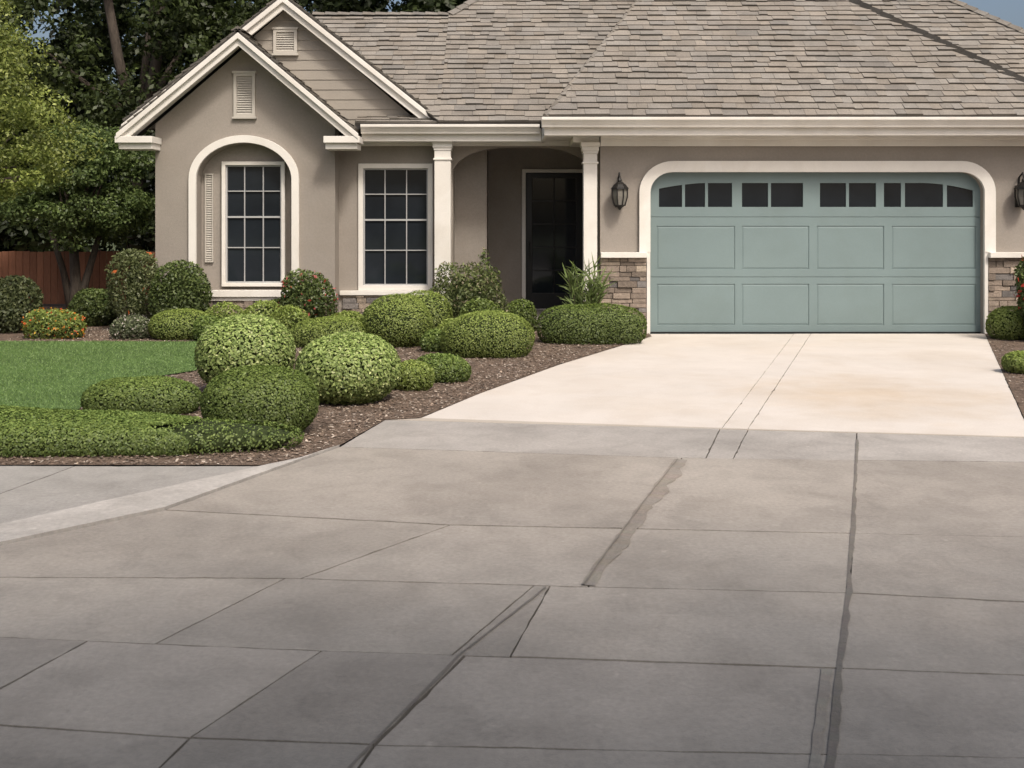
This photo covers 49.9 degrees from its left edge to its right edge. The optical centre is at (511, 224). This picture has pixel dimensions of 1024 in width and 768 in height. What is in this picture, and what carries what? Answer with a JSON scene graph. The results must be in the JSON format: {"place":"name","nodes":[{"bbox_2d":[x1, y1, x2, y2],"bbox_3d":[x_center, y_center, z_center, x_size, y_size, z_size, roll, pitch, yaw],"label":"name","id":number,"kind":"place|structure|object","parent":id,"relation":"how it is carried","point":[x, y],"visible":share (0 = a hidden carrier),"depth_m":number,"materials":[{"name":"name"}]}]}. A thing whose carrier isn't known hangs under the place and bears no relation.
{"place":"outdoors","nodes":[
{"label":"outdoors","id":0,"kind":"place"},
{"bbox_2d":[42,238,148,251],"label":"ground","id":1,"kind":"structure","parent":0,"point":[114,246],"depth_m":90.15,"materials":[{"name":"green plant"}]},
{"bbox_2d":[0,110,107,251],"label":"background tree","id":2,"kind":"object","parent":1,"relation":"on","point":[22,237],"visible":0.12,"depth_m":25.12,"materials":[{"name":"green plant"}]},
{"bbox_2d":[0,0,124,241],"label":"background tree","id":3,"kind":"object","parent":1,"relation":"on","point":[58,39],"visible":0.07,"depth_m":30.09,"materials":[{"name":"green plant"}]},
{"bbox_2d":[6,0,123,180],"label":"background tree","id":4,"kind":"object","parent":1,"relation":"on","point":[111,78],"visible":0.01,"depth_m":37.73,"materials":[{"name":"green plant"}]},
{"bbox_2d":[0,249,154,303],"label":"fence","id":5,"kind":"object","parent":1,"relation":"on","point":[41,270],"visible":0.27,"depth_m":21.60,"materials":[{"name":"brown wood"}]},
{"bbox_2d":[106,90,159,251],"bbox_3d":[-7.148,-0.877,25.355,4.111,5.058,3.578,0,0,17],"label":"background tree","id":6,"kind":"object","parent":1,"relation":"on","point":[147,238],"visible":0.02,"depth_m":24.34,"materials":[{"name":"green plant"}]},
{"bbox_2d":[0,0,271,249],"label":"tall tree","id":7,"kind":"object","parent":1,"relation":"on","point":[156,25],"visible":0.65,"depth_m":25.14,"materials":[{"name":"green plant"}]},
{"bbox_2d":[32,0,257,251],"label":"background tree","id":8,"kind":"object","parent":1,"relation":"on","point":[99,4],"visible":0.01,"depth_m":31.40,"materials":[{"name":"green plant"}]},
{"bbox_2d":[128,0,393,74],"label":"background tree","id":9,"kind":"object","parent":1,"relation":"on","point":[306,6],"visible":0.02,"depth_m":27.88,"materials":[{"name":"green plant"}]},
{"bbox_2d":[128,0,399,66],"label":"background tree","id":10,"kind":"object","parent":1,"relation":"on","point":[397,2],"depth_m":38.56,"materials":[{"name":"green plant"}]},
{"bbox_2d":[296,0,459,13],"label":"background tree","id":11,"kind":"object","parent":1,"relation":"on","point":[366,6],"depth_m":26.22,"materials":[{"name":"green plant"}]},
{"bbox_2d":[391,0,466,11],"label":"background tree","id":12,"kind":"object","parent":1,"relation":"on","point":[445,8],"visible":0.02,"depth_m":27.71,"materials":[{"name":"green plant"}]},
{"bbox_2d":[115,0,1023,333],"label":"house","id":13,"kind":"structure","parent":1,"relation":"on","point":[767,166],"depth_m":16.84,"materials":[{"name":"asphalt shingle"},{"name":"stucco"},{"name":"stone"}]},
{"bbox_2d":[222,162,285,286],"bbox_3d":[-4.015,-0.015,17.105,0.980,1.940,0.090,0,0,0],"label":"window","id":14,"kind":"structure","parent":13,"relation":"in","point":[253,193],"depth_m":17.14,"materials":[{"name":"glass"}]},
{"bbox_2d":[356,164,432,290],"bbox_3d":[-1.830,0.055,17.295,1.230,2.040,0.130,0,0,0],"label":"window","id":15,"kind":"structure","parent":13,"relation":"in","point":[395,201],"depth_m":17.35,"materials":[{"name":"glass"}]},
{"bbox_2d":[526,173,581,307],"bbox_3d":[0.725,0.270,18.892,0.970,2.330,0.086,0,0,0],"label":"entry door","id":16,"kind":"structure","parent":13,"relation":"in","point":[553,200],"depth_m":18.92,"materials":[{"name":"black paint"}]},
{"bbox_2d":[650,172,980,333],"bbox_3d":[4.485,0.398,16.315,4.970,2.517,0.070,0,0,0],"label":"garage door","id":17,"kind":"structure","parent":13,"relation":"in","point":[731,252],"depth_m":16.30,"materials":[{"name":"teal paint"}]},
{"bbox_2d":[0,340,202,415],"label":"lawn","id":18,"kind":"structure","parent":0,"point":[40,345],"depth_m":12.20,"materials":[{"name":"green plant"}]},
{"bbox_2d":[0,466,255,523],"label":"path","id":19,"kind":"structure","parent":0,"point":[28,491],"depth_m":6.84,"materials":[{"name":"concrete"}]},
{"bbox_2d":[0,420,1023,767],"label":"pavement","id":20,"kind":"structure","parent":0,"point":[346,604],"depth_m":4.57,"materials":[{"name":"concrete"}]},
{"bbox_2d":[347,439,858,767],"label":"pavement joint filler","id":21,"kind":"object","parent":20,"relation":"on","point":[657,493],"visible":1,"depth_m":4.46,"materials":[{"name":"concrete"}]},
{"bbox_2d":[0,304,1023,464],"bbox_3d":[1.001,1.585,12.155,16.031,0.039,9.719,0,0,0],"label":"mulch","id":22,"kind":"object","parent":0,"point":[306,440],"visible":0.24,"depth_m":10.22,"materials":[{"name":"brown wood"}]},
{"bbox_2d":[0,275,43,333],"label":"shrub","id":23,"kind":"object","parent":22,"relation":"on","point":[16,291],"visible":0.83,"depth_m":16.21,"materials":[{"name":"green plant"}]},
{"bbox_2d":[0,0,105,202],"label":"leafy tree","id":24,"kind":"object","parent":22,"relation":"on","point":[10,182],"visible":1,"depth_m":15.70,"materials":[{"name":"green plant"}]},
{"bbox_2d":[21,307,86,339],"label":"flower bed plant","id":25,"kind":"object","parent":22,"relation":"on","point":[66,322],"visible":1,"depth_m":15.37,"materials":[{"name":"green plant"}]},
{"bbox_2d":[0,119,154,309],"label":"garden tree","id":26,"kind":"object","parent":22,"relation":"on","point":[101,219],"visible":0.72,"depth_m":20.14,"materials":[{"name":"green plant"}]},
{"bbox_2d":[67,287,122,326],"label":"shrub","id":27,"kind":"object","parent":22,"relation":"on","point":[93,306],"visible":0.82,"depth_m":17.23,"materials":[{"name":"green plant"}]},
{"bbox_2d":[107,314,152,339],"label":"flower bed plant","id":28,"kind":"object","parent":22,"relation":"on","point":[125,329],"visible":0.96,"depth_m":15.35,"materials":[{"name":"green plant"}]},
{"bbox_2d":[104,248,158,330],"bbox_3d":[-5.667,0.986,16.579,0.903,1.283,0.743,0,0,-14],"label":"shrub","id":29,"kind":"object","parent":22,"relation":"on","point":[135,290],"visible":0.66,"depth_m":16.45,"materials":[{"name":"green plant"}]},
{"bbox_2d":[80,375,201,413],"bbox_3d":[-3.150,1.438,9.363,1.023,0.317,0.529,0,0,0],"label":"clipped shrub","id":30,"kind":"object","parent":22,"relation":"on","point":[147,393],"visible":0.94,"depth_m":9.18,"materials":[{"name":"green plant"}]},
{"bbox_2d":[0,404,303,457],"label":"hedge","id":31,"kind":"object","parent":22,"relation":"on","point":[81,433],"visible":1,"depth_m":7.62,"materials":[{"name":"green plant"}]},
{"bbox_2d":[148,308,209,340],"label":"clipped shrub","id":32,"kind":"object","parent":22,"relation":"on","point":[175,325],"visible":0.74,"depth_m":15.17,"materials":[{"name":"green plant"}]},
{"bbox_2d":[147,259,212,322],"bbox_3d":[-4.925,1.055,16.309,0.961,1.112,0.592,0,0,0],"label":"shrub","id":33,"kind":"object","parent":22,"relation":"on","point":[180,286],"visible":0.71,"depth_m":16.15,"materials":[{"name":"green plant"}]},
{"bbox_2d":[192,314,220,341],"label":"groundcover plant","id":34,"kind":"object","parent":22,"relation":"on","point":[205,322],"visible":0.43,"depth_m":14.88,"materials":[{"name":"green plant"}]},
{"bbox_2d":[205,301,245,318],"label":"groundcover plant","id":35,"kind":"object","parent":22,"relation":"on","point":[224,305],"visible":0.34,"depth_m":15.52,"materials":[{"name":"green plant"}]},
{"bbox_2d":[194,313,295,383],"bbox_3d":[-2.519,1.217,10.388,0.939,0.767,0.947,0,0,0],"label":"boxwood ball","id":36,"kind":"object","parent":22,"relation":"on","point":[236,341],"visible":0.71,"depth_m":10.08,"materials":[{"name":"green plant"}]},
{"bbox_2d":[199,364,319,435],"bbox_3d":[-1.924,1.333,8.400,0.897,0.530,0.717,0,0,0],"label":"clipped shrub","id":37,"kind":"object","parent":22,"relation":"on","point":[273,393],"visible":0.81,"depth_m":8.16,"materials":[{"name":"green plant"}]},
{"bbox_2d":[244,299,282,317],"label":"groundcover plant","id":38,"kind":"object","parent":22,"relation":"on","point":[267,311],"visible":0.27,"depth_m":15.78,"materials":[{"name":"green plant"}]},
{"bbox_2d":[267,298,280,311],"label":"groundcover plant","id":39,"kind":"object","parent":22,"relation":"on","point":[276,300],"visible":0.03,"depth_m":16.14,"materials":[{"name":"green plant"}]},
{"bbox_2d":[271,304,309,331],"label":"groundcover plant","id":40,"kind":"object","parent":22,"relation":"on","point":[288,321],"visible":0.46,"depth_m":15.30,"materials":[{"name":"green plant"}]},
{"bbox_2d":[278,268,337,320],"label":"rose bush","id":41,"kind":"object","parent":22,"relation":"on","point":[308,296],"visible":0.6,"depth_m":15.99,"materials":[{"name":"green plant"}]},
{"bbox_2d":[290,315,368,347],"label":"clipped shrub","id":42,"kind":"object","parent":22,"relation":"on","point":[304,334],"visible":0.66,"depth_m":14.22,"materials":[{"name":"green plant"}]},
{"bbox_2d":[327,310,365,324],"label":"groundcover plant","id":43,"kind":"object","parent":22,"relation":"on","point":[357,315],"visible":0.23,"depth_m":15.63,"materials":[{"name":"green plant"}]},
{"bbox_2d":[294,331,401,404],"bbox_3d":[-1.491,1.282,9.966,0.967,0.640,0.958,0,0,0],"label":"boxwood ball","id":44,"kind":"object","parent":22,"relation":"on","point":[348,367],"visible":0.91,"depth_m":9.62,"materials":[{"name":"green plant"}]},
{"bbox_2d":[362,293,432,346],"bbox_3d":[-1.505,1.248,14.523,0.926,0.699,0.927,0,0,0],"label":"clipped shrub","id":45,"kind":"object","parent":22,"relation":"on","point":[397,321],"visible":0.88,"depth_m":14.21,"materials":[{"name":"green plant"}]},
{"bbox_2d":[395,359,435,390],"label":"spreading shrub","id":46,"kind":"object","parent":22,"relation":"on","point":[415,375],"visible":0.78,"depth_m":10.56,"materials":[{"name":"green plant"}]},
{"bbox_2d":[404,290,452,328],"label":"clipped shrub","id":47,"kind":"object","parent":22,"relation":"on","point":[436,306],"visible":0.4,"depth_m":15.41,"materials":[{"name":"green plant"}]},
{"bbox_2d":[419,328,445,351],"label":"groundcover plant","id":48,"kind":"object","parent":22,"relation":"on","point":[429,339],"visible":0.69,"depth_m":13.78,"materials":[{"name":"green plant"}]},
{"bbox_2d":[417,353,471,383],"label":"spreading shrub","id":49,"kind":"object","parent":22,"relation":"on","point":[449,367],"visible":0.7,"depth_m":11.10,"materials":[{"name":"green plant"}]},
{"bbox_2d":[437,318,457,330],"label":"groundcover plant","id":50,"kind":"object","parent":22,"relation":"on","point":[442,324],"visible":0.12,"depth_m":14.36,"materials":[{"name":"green plant"}]},
{"bbox_2d":[428,261,509,317],"bbox_3d":[-0.667,1.070,16.281,1.236,1.088,0.847,0,0,-15],"label":"shrub","id":51,"kind":"object","parent":22,"relation":"on","point":[459,292],"visible":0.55,"depth_m":16.22,"materials":[{"name":"green plant"}]},
{"bbox_2d":[459,297,501,317],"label":"groundcover plant","id":52,"kind":"object","parent":22,"relation":"on","point":[481,306],"visible":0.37,"depth_m":15.81,"materials":[{"name":"green plant"}]},
{"bbox_2d":[473,247,494,299],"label":"shrub","id":53,"kind":"object","parent":22,"relation":"on","point":[483,257],"visible":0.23,"depth_m":16.69,"materials":[{"name":"green plant"}]},
{"bbox_2d":[439,310,534,357],"bbox_3d":[-0.302,1.316,13.433,1.176,0.561,0.838,0,0,0],"label":"clipped shrub","id":54,"kind":"object","parent":22,"relation":"on","point":[490,334],"visible":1,"depth_m":13.14,"materials":[{"name":"green plant"}]},
{"bbox_2d":[506,297,537,331],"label":"clipped shrub","id":55,"kind":"object","parent":22,"relation":"on","point":[524,312],"visible":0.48,"depth_m":16.30,"materials":[{"name":"green plant"}]},
{"bbox_2d":[557,255,616,308],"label":"strap leaf shrub","id":56,"kind":"object","parent":22,"relation":"on","point":[594,293],"visible":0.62,"depth_m":15.54,"materials":[{"name":"green plant"}]},
{"bbox_2d":[536,302,646,344],"bbox_3d":[1.080,1.327,14.914,1.514,0.544,0.724,0,0,0],"label":"clipped shrub","id":57,"kind":"object","parent":22,"relation":"on","point":[580,324],"visible":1,"depth_m":14.66,"materials":[{"name":"green plant"}]},
{"bbox_2d":[985,306,1023,339],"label":"clipped shrub","id":58,"kind":"object","parent":22,"relation":"on","point":[1005,322],"visible":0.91,"depth_m":15.22,"materials":[{"name":"green plant"}]},
{"bbox_2d":[1000,350,1023,373],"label":"clipped shrub","id":59,"kind":"object","parent":22,"relation":"on","point":[1012,361],"visible":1,"depth_m":11.80,"materials":[{"name":"green plant"}]},
{"bbox_2d":[1013,255,1023,324],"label":"shrub","id":60,"kind":"object","parent":22,"relation":"on","point":[1019,274],"visible":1,"depth_m":14.98,"materials":[{"name":"green plant"}]},
{"bbox_2d":[0,346,1023,661],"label":"pavement base","id":61,"kind":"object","parent":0,"point":[542,370],"depth_m":7.43,"materials":[{"name":"grey concrete"}]},
{"bbox_2d":[0,445,339,545],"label":"path edging","id":62,"kind":"object","parent":61,"relation":"on","point":[118,508],"visible":0.78,"depth_m":6.21,"materials":[{"name":"concrete"}]},
{"bbox_2d":[11,0,1023,189],"label":"sky","id":63,"kind":"structure","parent":0,"point":[1012,11],"materials":[{"name":"blue"}]},
{"bbox_2d":[390,334,1023,437],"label":"driveway","id":64,"kind":"structure","parent":0,"point":[937,384],"depth_m":10.75,"materials":[{"name":"concrete"}]}
]}

